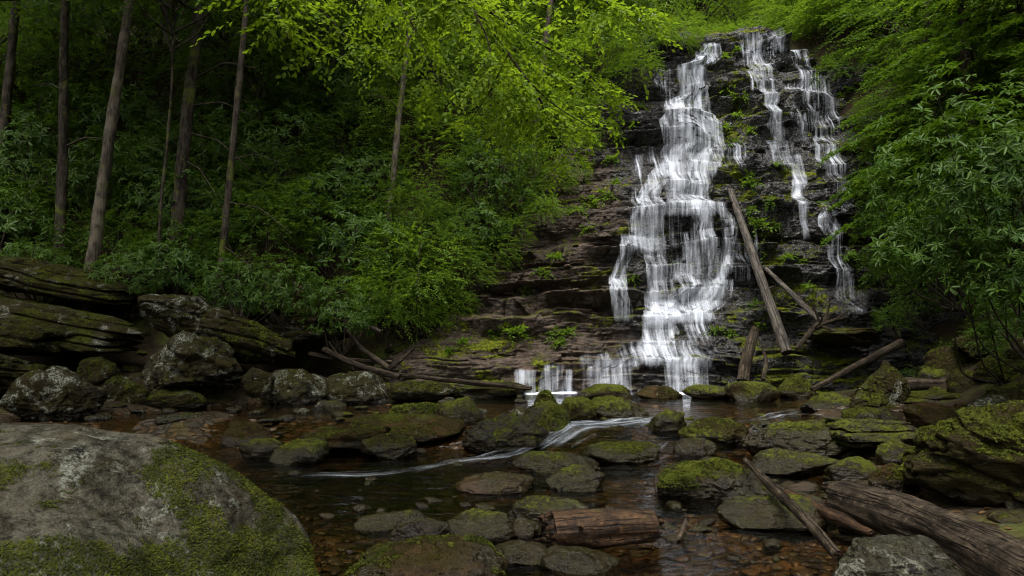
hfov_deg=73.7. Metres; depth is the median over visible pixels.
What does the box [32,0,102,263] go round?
tree
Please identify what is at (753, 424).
stone
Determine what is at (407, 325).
shrub
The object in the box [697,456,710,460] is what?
stone
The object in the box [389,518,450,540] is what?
rock
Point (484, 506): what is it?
stone
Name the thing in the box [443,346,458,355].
ledge plant
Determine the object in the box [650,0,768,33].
tree
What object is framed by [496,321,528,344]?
ledge plant
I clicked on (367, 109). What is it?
shrub
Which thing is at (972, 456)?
boulder
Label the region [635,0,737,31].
tree
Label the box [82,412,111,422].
stone
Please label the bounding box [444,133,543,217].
rhododendron
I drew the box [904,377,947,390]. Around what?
fallen log
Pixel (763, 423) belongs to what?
stone
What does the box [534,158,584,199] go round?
shrub
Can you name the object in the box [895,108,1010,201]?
rhododendron
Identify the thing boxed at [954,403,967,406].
stone
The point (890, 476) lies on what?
rock
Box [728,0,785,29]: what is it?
shrub
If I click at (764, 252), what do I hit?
ledge plant
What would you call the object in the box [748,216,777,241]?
ledge plant
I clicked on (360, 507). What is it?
stone
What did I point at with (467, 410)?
rock
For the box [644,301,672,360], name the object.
waterfall
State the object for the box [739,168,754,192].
ledge plant
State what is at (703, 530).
stone
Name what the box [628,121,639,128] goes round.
ledge plant
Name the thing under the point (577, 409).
rock
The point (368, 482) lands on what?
stone
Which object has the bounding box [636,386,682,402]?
rock
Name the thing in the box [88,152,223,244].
rhododendron
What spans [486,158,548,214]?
shrub
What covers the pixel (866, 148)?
shrub
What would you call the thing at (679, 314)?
waterfall
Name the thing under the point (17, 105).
rhododendron
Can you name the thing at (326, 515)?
stone
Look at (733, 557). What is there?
stone
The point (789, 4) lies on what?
shrub
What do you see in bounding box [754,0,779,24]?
shrub
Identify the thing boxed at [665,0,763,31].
tree
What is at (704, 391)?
rock
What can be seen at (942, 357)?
rock
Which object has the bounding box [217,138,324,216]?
shrub
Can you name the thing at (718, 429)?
rock
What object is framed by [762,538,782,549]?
stone
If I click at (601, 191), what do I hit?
ledge plant
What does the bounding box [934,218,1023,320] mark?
rhododendron
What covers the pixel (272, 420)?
stone
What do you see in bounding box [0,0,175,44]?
tree
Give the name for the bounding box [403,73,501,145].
shrub
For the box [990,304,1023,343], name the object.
shrub
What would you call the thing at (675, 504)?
stone
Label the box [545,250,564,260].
ledge plant
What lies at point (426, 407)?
rock
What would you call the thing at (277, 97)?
shrub
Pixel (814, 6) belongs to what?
shrub
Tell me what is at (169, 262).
rhododendron
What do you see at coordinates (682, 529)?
dead branch
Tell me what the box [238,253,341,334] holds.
rhododendron
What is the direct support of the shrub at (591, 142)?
on the rock cliff
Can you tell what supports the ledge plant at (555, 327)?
attached to the rock cliff
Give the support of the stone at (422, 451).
on the water
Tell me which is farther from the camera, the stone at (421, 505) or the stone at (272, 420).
the stone at (272, 420)
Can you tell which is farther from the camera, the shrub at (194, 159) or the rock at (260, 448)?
the shrub at (194, 159)
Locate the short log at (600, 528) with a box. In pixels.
[532,508,663,548]
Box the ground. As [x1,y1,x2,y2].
[0,0,1023,575]
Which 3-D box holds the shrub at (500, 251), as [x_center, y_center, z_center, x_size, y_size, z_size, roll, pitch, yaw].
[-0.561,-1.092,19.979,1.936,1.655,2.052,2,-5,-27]
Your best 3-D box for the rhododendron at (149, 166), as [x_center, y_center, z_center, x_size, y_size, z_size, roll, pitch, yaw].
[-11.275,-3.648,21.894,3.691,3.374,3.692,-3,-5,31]
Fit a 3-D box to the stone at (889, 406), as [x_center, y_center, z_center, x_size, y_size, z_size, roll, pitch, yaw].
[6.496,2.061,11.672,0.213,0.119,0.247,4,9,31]
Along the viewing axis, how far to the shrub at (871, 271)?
18.14 m
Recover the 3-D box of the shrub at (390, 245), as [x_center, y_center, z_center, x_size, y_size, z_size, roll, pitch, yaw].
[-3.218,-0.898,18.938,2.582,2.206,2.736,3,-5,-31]
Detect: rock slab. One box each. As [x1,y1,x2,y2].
[0,256,136,304]
[0,296,150,353]
[0,319,78,356]
[0,354,48,388]
[99,268,163,298]
[137,294,210,331]
[148,305,295,363]
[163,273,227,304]
[238,285,338,317]
[261,314,352,343]
[798,328,881,346]
[821,418,916,449]
[903,389,961,403]
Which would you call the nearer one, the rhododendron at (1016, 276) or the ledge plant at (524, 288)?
the rhododendron at (1016, 276)
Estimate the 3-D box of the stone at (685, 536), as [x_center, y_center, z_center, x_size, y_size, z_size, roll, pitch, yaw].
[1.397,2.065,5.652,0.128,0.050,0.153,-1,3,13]
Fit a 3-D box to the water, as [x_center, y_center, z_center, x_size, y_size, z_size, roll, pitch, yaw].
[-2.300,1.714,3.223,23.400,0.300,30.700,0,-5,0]
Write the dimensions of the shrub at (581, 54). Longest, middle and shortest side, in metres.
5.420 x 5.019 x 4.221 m
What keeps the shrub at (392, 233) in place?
on the ground
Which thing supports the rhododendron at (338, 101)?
on the ground
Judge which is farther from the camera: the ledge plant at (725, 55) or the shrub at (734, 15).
the shrub at (734, 15)
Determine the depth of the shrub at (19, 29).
25.56 m
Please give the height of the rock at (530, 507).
0.352 m
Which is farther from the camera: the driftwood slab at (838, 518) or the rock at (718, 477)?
the rock at (718, 477)
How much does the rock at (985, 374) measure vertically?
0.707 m
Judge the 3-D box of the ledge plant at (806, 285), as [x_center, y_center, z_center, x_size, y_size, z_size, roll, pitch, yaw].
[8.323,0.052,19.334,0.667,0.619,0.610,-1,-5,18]
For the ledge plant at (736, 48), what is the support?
attached to the rock cliff
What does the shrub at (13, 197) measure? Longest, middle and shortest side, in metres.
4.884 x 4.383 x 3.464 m
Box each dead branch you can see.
[293,281,381,333]
[308,352,392,371]
[322,341,401,379]
[343,317,388,370]
[386,345,415,370]
[677,517,688,539]
[743,457,843,561]
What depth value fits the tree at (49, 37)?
21.59 m
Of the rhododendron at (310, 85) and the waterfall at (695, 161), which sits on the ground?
the rhododendron at (310, 85)
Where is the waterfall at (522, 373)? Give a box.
[520,371,537,394]
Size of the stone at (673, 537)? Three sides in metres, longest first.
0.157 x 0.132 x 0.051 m
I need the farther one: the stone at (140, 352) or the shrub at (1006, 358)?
the stone at (140, 352)
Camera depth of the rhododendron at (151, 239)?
17.68 m
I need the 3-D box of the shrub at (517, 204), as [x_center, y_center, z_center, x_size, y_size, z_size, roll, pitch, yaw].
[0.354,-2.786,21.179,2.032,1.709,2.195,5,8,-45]
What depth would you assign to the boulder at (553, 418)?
10.61 m
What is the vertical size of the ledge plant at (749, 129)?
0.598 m
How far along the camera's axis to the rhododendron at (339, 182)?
20.13 m
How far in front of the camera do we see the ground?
18.57 m
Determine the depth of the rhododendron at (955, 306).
14.56 m
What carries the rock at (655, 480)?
in the water
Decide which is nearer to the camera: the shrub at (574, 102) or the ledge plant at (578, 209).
the ledge plant at (578, 209)
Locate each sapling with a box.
[66,0,310,331]
[369,3,413,258]
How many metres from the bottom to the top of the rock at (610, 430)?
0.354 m
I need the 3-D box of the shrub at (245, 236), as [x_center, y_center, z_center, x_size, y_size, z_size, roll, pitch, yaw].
[-7.016,-1.489,18.809,4.071,3.299,4.527,-2,-2,-28]
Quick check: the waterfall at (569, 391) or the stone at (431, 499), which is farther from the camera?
the waterfall at (569, 391)
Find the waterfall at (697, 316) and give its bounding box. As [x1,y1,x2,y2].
[675,201,706,318]
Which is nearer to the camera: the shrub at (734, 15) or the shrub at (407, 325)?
the shrub at (407, 325)
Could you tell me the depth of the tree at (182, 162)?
19.05 m
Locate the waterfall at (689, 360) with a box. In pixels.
[668,358,691,394]
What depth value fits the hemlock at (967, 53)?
17.46 m
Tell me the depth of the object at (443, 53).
23.52 m
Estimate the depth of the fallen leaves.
6.10 m
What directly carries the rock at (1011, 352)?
on the ground
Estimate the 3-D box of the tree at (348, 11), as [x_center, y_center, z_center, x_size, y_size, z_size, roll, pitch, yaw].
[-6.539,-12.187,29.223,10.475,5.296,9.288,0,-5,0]
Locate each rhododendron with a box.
[0,88,55,148]
[0,94,113,192]
[0,143,95,207]
[0,149,44,209]
[0,174,88,266]
[0,182,72,255]
[0,236,82,302]
[7,0,100,56]
[12,63,102,125]
[37,70,170,163]
[48,125,170,226]
[82,242,176,317]
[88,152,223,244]
[110,118,224,219]
[113,213,245,296]
[132,165,255,249]
[138,231,237,297]
[145,96,262,189]
[157,6,260,93]
[174,88,256,144]
[189,251,295,321]
[195,97,340,196]
[198,40,304,125]
[203,105,301,178]
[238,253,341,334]
[243,143,379,249]
[281,189,419,295]
[282,47,378,133]
[296,275,388,356]
[298,50,408,146]
[306,138,412,214]
[435,197,522,264]
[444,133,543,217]
[519,102,594,163]
[845,191,1020,385]
[850,59,1023,373]
[858,171,966,245]
[885,210,1018,311]
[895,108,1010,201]
[927,158,1023,283]
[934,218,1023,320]
[955,258,1023,359]
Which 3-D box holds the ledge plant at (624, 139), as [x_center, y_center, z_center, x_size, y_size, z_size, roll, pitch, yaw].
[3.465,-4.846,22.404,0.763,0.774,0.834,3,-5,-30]
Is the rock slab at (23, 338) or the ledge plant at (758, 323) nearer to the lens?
the rock slab at (23, 338)
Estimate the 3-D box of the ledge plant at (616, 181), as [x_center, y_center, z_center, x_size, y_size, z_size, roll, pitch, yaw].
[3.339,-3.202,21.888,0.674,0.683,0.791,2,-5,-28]
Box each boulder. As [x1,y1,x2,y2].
[0,365,107,422]
[0,424,319,575]
[141,331,242,394]
[462,412,548,455]
[523,401,572,443]
[849,360,911,407]
[898,400,1023,508]
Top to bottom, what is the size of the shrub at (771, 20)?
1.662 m
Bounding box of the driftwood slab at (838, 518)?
[784,489,876,536]
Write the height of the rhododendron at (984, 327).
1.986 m
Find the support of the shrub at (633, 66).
on the rock cliff
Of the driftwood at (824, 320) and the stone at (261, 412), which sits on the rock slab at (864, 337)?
the driftwood at (824, 320)
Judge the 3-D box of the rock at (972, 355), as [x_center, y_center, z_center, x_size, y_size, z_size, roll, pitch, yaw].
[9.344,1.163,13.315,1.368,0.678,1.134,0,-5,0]
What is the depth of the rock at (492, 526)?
5.60 m
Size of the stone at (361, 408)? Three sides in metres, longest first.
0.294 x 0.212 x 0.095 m
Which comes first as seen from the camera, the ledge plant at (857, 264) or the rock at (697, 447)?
the rock at (697, 447)
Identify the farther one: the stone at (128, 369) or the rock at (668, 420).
the stone at (128, 369)
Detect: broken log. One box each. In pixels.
[737,326,758,380]
[761,346,768,381]
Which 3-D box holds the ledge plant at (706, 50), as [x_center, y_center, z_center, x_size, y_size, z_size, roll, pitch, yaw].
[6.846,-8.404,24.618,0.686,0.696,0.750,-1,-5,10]
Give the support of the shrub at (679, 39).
on the rock cliff
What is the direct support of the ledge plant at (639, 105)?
attached to the rock cliff
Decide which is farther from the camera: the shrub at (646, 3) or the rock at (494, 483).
the shrub at (646, 3)
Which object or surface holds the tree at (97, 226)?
on the ground
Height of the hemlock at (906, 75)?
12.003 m
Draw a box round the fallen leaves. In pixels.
[49,354,1011,575]
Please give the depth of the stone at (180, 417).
11.12 m
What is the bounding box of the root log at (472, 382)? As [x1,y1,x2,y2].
[391,371,531,390]
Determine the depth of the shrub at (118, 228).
19.06 m
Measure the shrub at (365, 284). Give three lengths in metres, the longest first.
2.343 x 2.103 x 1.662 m
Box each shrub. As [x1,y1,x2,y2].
[0,1,72,78]
[0,12,25,43]
[0,13,114,104]
[0,40,43,108]
[0,61,81,130]
[0,173,52,236]
[8,135,45,184]
[9,161,122,242]
[19,144,130,220]
[41,202,165,270]
[47,63,146,140]
[84,115,200,186]
[97,0,193,66]
[118,203,242,272]
[144,118,288,209]
[177,174,337,283]
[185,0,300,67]
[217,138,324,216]
[218,167,329,249]
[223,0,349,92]
[229,60,347,151]
[229,166,373,285]
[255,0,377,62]
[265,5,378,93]
[285,102,410,197]
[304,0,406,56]
[315,41,462,141]
[331,213,436,288]
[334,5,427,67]
[337,165,461,250]
[338,255,442,348]
[338,272,410,327]
[346,209,483,335]
[347,69,459,160]
[350,216,449,292]
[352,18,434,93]
[362,26,493,116]
[369,91,481,169]
[370,272,443,340]
[371,131,471,208]
[375,191,508,279]
[375,242,456,311]
[376,174,454,240]
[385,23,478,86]
[390,0,480,42]
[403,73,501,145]
[405,285,463,337]
[421,216,481,274]
[428,286,480,322]
[431,127,550,228]
[436,245,498,297]
[440,190,512,247]
[441,104,557,194]
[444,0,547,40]
[446,61,530,129]
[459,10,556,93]
[467,220,527,272]
[482,18,597,99]
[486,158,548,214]
[488,208,537,252]
[489,67,579,141]
[492,1,573,72]
[494,169,556,221]
[511,137,574,188]
[514,189,568,228]
[518,0,620,33]
[528,12,606,88]
[528,13,638,112]
[534,0,648,68]
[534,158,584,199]
[537,84,601,137]
[556,116,607,161]
[557,0,636,21]
[557,4,643,79]
[559,156,594,184]
[560,0,663,29]
[581,81,624,113]
[584,111,619,144]
[592,45,654,101]
[596,0,680,41]
[610,42,667,88]
[615,14,682,58]
[648,5,707,59]
[666,0,717,41]
[695,19,735,34]
[713,0,751,22]
[714,13,765,32]
[725,0,780,30]
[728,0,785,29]
[740,0,803,31]
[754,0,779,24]
[754,9,795,39]
[759,0,838,38]
[767,0,799,20]
[776,0,856,49]
[778,15,814,40]
[781,0,814,17]
[790,0,844,40]
[792,0,878,35]
[798,0,888,46]
[804,0,861,26]
[808,36,881,90]
[809,0,922,39]
[838,84,917,152]
[845,188,917,245]
[853,149,947,220]
[853,237,957,304]
[854,119,921,187]
[870,299,923,340]
[884,279,950,327]
[900,366,918,377]
[933,338,954,368]
[952,312,1017,357]
[977,342,1023,379]
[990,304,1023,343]
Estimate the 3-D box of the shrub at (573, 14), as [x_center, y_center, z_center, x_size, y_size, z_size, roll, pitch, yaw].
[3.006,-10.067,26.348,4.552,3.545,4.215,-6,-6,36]
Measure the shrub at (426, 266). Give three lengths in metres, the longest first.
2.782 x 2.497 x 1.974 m
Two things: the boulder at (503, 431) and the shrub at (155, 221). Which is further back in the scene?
the shrub at (155, 221)
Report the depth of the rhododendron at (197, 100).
24.51 m
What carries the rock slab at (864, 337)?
on the rock cliff
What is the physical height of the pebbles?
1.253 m
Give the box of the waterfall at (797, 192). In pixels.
[793,180,799,197]
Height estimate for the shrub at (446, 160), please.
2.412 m
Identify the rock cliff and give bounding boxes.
[373,25,970,404]
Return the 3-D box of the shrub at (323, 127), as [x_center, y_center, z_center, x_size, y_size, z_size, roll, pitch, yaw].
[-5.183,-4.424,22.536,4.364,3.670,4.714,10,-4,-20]
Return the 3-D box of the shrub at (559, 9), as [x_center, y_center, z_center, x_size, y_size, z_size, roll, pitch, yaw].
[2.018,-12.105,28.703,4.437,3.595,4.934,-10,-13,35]
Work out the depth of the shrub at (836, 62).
23.77 m
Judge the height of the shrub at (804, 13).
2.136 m
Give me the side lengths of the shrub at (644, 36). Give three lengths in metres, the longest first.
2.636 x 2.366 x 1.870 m
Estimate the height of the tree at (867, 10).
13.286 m
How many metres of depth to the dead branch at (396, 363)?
15.78 m
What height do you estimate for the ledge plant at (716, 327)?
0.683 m
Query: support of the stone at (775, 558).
on the water
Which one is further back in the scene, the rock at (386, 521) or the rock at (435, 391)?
the rock at (435, 391)
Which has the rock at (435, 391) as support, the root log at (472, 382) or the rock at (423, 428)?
the root log at (472, 382)
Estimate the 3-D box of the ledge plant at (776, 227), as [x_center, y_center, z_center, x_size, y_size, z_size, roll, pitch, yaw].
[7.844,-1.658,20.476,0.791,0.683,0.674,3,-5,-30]
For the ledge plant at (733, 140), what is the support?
attached to the rock cliff
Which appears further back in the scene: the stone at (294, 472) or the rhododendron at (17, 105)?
the rhododendron at (17, 105)
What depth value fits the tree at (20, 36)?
24.27 m
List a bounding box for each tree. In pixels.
[0,0,128,96]
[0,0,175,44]
[0,0,225,53]
[0,0,243,185]
[0,5,182,138]
[20,0,159,70]
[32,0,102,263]
[74,0,227,40]
[78,0,134,312]
[94,0,236,44]
[113,0,352,135]
[137,22,350,170]
[164,0,259,275]
[190,0,382,36]
[190,0,682,208]
[205,0,393,146]
[213,0,291,306]
[248,0,391,35]
[290,0,447,45]
[525,0,553,208]
[627,0,694,24]
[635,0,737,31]
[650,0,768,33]
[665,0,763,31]
[784,0,907,33]
[802,0,1007,85]
[813,0,992,58]
[842,0,1021,107]
[842,68,975,167]
[845,0,1019,304]
[905,0,1023,41]
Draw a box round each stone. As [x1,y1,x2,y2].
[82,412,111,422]
[108,403,126,407]
[120,365,143,372]
[129,372,143,378]
[130,409,145,413]
[136,350,147,354]
[154,415,171,424]
[161,408,177,414]
[167,412,196,422]
[226,407,240,413]
[248,409,266,416]
[256,417,282,423]
[257,422,272,426]
[278,414,294,422]
[287,470,301,474]
[293,408,309,415]
[314,400,326,409]
[318,512,336,518]
[322,400,346,411]
[331,410,350,418]
[335,417,344,422]
[343,412,353,417]
[345,550,355,553]
[352,504,370,510]
[354,406,368,410]
[358,354,369,358]
[364,480,371,484]
[365,477,376,480]
[376,508,385,511]
[384,349,394,353]
[415,502,428,507]
[416,448,427,453]
[423,496,440,501]
[437,397,454,402]
[450,461,462,465]
[458,502,471,506]
[474,503,495,510]
[512,406,526,415]
[514,399,527,402]
[661,522,676,529]
[663,534,680,541]
[666,501,681,507]
[674,533,688,539]
[686,525,706,532]
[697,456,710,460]
[697,518,715,526]
[698,527,711,533]
[726,556,740,559]
[750,420,769,426]
[752,420,770,427]
[752,425,762,429]
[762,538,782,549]
[771,555,780,562]
[775,484,786,489]
[781,481,794,485]
[786,481,819,490]
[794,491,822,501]
[818,493,826,499]
[823,521,837,531]
[838,526,877,537]
[854,480,867,484]
[885,404,898,409]
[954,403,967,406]
[982,522,999,527]
[986,510,1022,523]
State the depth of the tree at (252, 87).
23.17 m
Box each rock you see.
[76,356,120,385]
[96,375,151,404]
[144,388,207,411]
[219,421,272,448]
[238,438,282,457]
[241,367,275,397]
[261,368,328,408]
[269,437,329,464]
[300,423,389,452]
[325,371,393,406]
[343,533,508,575]
[346,413,465,444]
[353,509,427,530]
[359,432,417,458]
[389,381,454,402]
[389,401,439,413]
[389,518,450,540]
[434,396,484,425]
[447,508,514,542]
[450,381,525,399]
[455,471,534,494]
[494,540,546,564]
[508,495,589,528]
[509,451,598,473]
[512,518,541,537]
[534,389,556,404]
[539,545,618,574]
[545,464,605,491]
[561,396,597,427]
[579,383,632,399]
[582,441,659,463]
[591,395,649,427]
[595,425,631,436]
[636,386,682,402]
[648,409,686,433]
[653,476,659,492]
[656,457,771,514]
[673,438,717,456]
[678,417,748,442]
[682,384,729,402]
[715,494,827,537]
[724,381,780,406]
[740,419,852,457]
[746,448,839,475]
[778,373,815,401]
[800,391,850,413]
[822,456,877,481]
[833,534,966,575]
[841,407,898,419]
[868,462,920,496]
[874,440,912,465]
[903,402,962,428]
[917,368,950,379]
[918,345,970,372]
[946,369,977,392]
[951,331,1017,361]
[965,394,1015,407]
[973,353,1023,383]
[981,381,1023,396]
[984,388,1023,400]
[1003,338,1023,359]
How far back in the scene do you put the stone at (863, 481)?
7.74 m
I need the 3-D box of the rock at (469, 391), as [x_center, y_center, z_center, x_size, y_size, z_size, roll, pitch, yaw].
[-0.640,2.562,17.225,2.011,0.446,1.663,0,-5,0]
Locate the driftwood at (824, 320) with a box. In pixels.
[794,298,854,349]
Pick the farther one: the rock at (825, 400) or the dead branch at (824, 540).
the rock at (825, 400)
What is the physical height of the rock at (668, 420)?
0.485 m
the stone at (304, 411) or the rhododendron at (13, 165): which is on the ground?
the rhododendron at (13, 165)
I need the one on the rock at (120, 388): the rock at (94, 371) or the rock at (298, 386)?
the rock at (94, 371)
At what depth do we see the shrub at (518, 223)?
20.08 m
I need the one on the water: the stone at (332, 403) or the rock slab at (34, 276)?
the stone at (332, 403)
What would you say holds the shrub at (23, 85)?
on the ground
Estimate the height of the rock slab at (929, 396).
0.272 m
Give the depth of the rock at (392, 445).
9.58 m
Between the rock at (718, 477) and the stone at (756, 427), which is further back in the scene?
the stone at (756, 427)
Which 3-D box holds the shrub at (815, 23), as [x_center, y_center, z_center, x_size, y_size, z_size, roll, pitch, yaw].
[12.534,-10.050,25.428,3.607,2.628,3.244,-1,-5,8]
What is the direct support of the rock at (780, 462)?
in the water
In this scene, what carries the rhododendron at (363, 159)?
on the ground
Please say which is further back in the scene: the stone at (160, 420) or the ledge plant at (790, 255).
the ledge plant at (790, 255)
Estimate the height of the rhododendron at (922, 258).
2.827 m
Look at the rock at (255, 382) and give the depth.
14.12 m
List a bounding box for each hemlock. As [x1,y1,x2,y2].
[816,0,1022,269]
[818,0,972,84]
[820,0,1023,331]
[836,1,997,97]
[865,0,1023,246]
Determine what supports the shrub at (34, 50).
on the ground
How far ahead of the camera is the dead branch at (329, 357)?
16.09 m
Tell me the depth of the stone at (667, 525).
5.94 m
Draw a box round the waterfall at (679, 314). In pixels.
[666,285,716,317]
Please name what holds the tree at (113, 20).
on the ground
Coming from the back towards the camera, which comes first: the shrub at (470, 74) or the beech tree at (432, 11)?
the shrub at (470, 74)
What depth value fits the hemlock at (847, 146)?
20.36 m
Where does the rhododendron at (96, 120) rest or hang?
on the ground
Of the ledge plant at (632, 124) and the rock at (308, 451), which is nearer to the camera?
the rock at (308, 451)
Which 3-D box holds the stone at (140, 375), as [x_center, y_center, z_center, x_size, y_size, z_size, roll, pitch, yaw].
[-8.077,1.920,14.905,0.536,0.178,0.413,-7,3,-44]
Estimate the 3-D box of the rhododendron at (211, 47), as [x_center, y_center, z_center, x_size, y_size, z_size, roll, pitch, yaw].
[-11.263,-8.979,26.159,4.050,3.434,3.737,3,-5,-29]
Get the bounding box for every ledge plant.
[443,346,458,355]
[453,335,476,347]
[484,329,496,340]
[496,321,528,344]
[505,328,531,342]
[514,279,534,298]
[530,266,555,278]
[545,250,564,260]
[545,325,561,342]
[547,337,568,349]
[551,325,583,339]
[565,202,588,219]
[573,221,596,241]
[579,194,609,207]
[596,189,615,206]
[600,154,621,167]
[605,177,625,184]
[611,129,628,149]
[622,273,641,288]
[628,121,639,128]
[634,101,646,109]
[658,329,680,339]
[694,44,711,58]
[704,325,728,336]
[715,121,731,131]
[718,84,735,95]
[721,51,733,57]
[723,136,742,145]
[726,329,738,338]
[729,90,749,107]
[729,108,748,126]
[732,45,742,52]
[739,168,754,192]
[739,178,763,192]
[739,297,763,308]
[741,205,758,217]
[746,126,757,142]
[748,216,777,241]
[755,322,766,330]
[756,246,778,262]
[760,194,775,212]
[770,160,785,172]
[770,220,782,242]
[777,252,799,264]
[794,258,807,264]
[798,279,817,299]
[810,72,823,86]
[838,249,863,268]
[848,233,864,245]
[850,263,868,269]
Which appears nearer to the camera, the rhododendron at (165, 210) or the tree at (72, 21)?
the rhododendron at (165, 210)
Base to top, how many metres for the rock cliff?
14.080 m
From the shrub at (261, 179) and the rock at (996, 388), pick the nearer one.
the rock at (996, 388)
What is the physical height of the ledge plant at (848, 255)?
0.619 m
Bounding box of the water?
[0,393,852,575]
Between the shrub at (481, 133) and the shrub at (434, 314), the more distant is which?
the shrub at (481, 133)
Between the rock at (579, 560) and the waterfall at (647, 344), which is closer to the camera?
the rock at (579, 560)
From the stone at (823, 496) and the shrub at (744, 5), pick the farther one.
the shrub at (744, 5)
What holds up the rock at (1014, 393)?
on the ground
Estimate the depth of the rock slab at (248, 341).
15.04 m
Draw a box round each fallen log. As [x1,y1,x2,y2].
[727,187,792,355]
[764,266,820,320]
[809,338,904,390]
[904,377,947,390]
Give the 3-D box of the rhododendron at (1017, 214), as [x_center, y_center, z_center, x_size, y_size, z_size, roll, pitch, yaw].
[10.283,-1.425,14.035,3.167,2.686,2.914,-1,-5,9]
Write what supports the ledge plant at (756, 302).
attached to the rock cliff
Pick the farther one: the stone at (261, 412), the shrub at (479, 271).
the shrub at (479, 271)
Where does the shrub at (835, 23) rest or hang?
on the ground
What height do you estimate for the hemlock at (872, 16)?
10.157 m
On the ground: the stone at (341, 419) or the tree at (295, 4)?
the tree at (295, 4)
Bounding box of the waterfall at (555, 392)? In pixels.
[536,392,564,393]
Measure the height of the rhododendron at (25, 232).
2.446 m
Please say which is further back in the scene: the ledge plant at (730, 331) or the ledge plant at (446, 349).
the ledge plant at (730, 331)
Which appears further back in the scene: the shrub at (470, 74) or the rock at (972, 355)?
the shrub at (470, 74)
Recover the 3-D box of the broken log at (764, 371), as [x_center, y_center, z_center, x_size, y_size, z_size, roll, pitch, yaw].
[6.167,1.848,16.672,0.179,0.869,0.496,-2,-5,24]
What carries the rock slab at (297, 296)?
on the ground
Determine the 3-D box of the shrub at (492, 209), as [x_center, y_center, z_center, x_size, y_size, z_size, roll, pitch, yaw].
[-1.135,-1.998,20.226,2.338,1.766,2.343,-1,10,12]
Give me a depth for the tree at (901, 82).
18.29 m
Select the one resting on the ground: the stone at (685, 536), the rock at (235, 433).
the rock at (235, 433)
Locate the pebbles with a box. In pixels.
[235,403,918,575]
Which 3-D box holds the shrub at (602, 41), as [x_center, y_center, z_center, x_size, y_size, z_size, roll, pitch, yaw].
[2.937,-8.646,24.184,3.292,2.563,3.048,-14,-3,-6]
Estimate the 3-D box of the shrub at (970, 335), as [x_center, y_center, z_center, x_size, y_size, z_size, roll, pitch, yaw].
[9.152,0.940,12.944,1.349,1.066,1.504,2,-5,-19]
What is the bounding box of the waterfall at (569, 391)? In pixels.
[564,379,575,393]
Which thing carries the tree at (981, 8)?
on the ground
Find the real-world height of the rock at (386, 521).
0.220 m
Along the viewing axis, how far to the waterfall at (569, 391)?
17.69 m
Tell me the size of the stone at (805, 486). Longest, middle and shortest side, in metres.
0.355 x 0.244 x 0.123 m
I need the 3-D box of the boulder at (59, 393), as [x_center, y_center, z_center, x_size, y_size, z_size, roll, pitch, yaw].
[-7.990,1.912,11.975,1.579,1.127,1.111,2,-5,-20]
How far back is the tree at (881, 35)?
22.04 m
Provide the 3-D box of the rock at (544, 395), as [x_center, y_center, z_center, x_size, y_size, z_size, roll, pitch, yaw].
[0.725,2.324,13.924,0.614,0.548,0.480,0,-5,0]
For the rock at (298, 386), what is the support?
on the ground
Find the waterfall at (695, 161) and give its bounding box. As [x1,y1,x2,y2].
[670,56,718,211]
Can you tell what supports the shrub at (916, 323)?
on the ground
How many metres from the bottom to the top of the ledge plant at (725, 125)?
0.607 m
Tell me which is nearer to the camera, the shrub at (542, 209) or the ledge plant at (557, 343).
the ledge plant at (557, 343)
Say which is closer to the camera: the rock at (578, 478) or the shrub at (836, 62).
the rock at (578, 478)
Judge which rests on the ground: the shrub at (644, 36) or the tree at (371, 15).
the tree at (371, 15)
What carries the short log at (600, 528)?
on the water
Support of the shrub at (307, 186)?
on the ground
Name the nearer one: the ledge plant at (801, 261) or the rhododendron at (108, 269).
the rhododendron at (108, 269)
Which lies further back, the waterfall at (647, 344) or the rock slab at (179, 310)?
the waterfall at (647, 344)
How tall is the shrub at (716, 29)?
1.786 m
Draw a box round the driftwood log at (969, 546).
[821,480,1023,575]
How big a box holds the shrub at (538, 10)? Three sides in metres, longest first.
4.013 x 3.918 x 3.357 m
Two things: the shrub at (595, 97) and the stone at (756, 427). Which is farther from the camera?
the shrub at (595, 97)
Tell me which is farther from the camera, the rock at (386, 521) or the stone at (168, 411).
the stone at (168, 411)
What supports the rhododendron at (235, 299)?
on the rock slab at (297, 296)
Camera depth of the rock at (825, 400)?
12.95 m
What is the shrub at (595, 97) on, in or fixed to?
on the rock cliff
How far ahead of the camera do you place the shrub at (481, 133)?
21.87 m
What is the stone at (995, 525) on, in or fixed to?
on the ground
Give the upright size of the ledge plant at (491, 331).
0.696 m
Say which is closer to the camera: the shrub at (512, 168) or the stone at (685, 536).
the stone at (685, 536)
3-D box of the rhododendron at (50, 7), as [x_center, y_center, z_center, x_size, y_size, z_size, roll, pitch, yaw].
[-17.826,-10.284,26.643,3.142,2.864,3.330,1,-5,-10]
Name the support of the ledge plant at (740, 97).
attached to the rock cliff
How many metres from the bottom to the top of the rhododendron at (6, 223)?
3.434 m
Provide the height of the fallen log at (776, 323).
4.984 m
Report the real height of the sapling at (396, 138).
14.723 m
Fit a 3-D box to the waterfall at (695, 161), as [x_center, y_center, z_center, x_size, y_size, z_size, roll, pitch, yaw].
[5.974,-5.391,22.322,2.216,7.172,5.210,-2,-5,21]
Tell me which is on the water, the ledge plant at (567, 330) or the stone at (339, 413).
the stone at (339, 413)
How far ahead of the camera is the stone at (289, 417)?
11.60 m
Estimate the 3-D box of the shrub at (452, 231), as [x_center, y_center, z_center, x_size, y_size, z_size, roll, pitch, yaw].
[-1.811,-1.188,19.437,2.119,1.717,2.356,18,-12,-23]

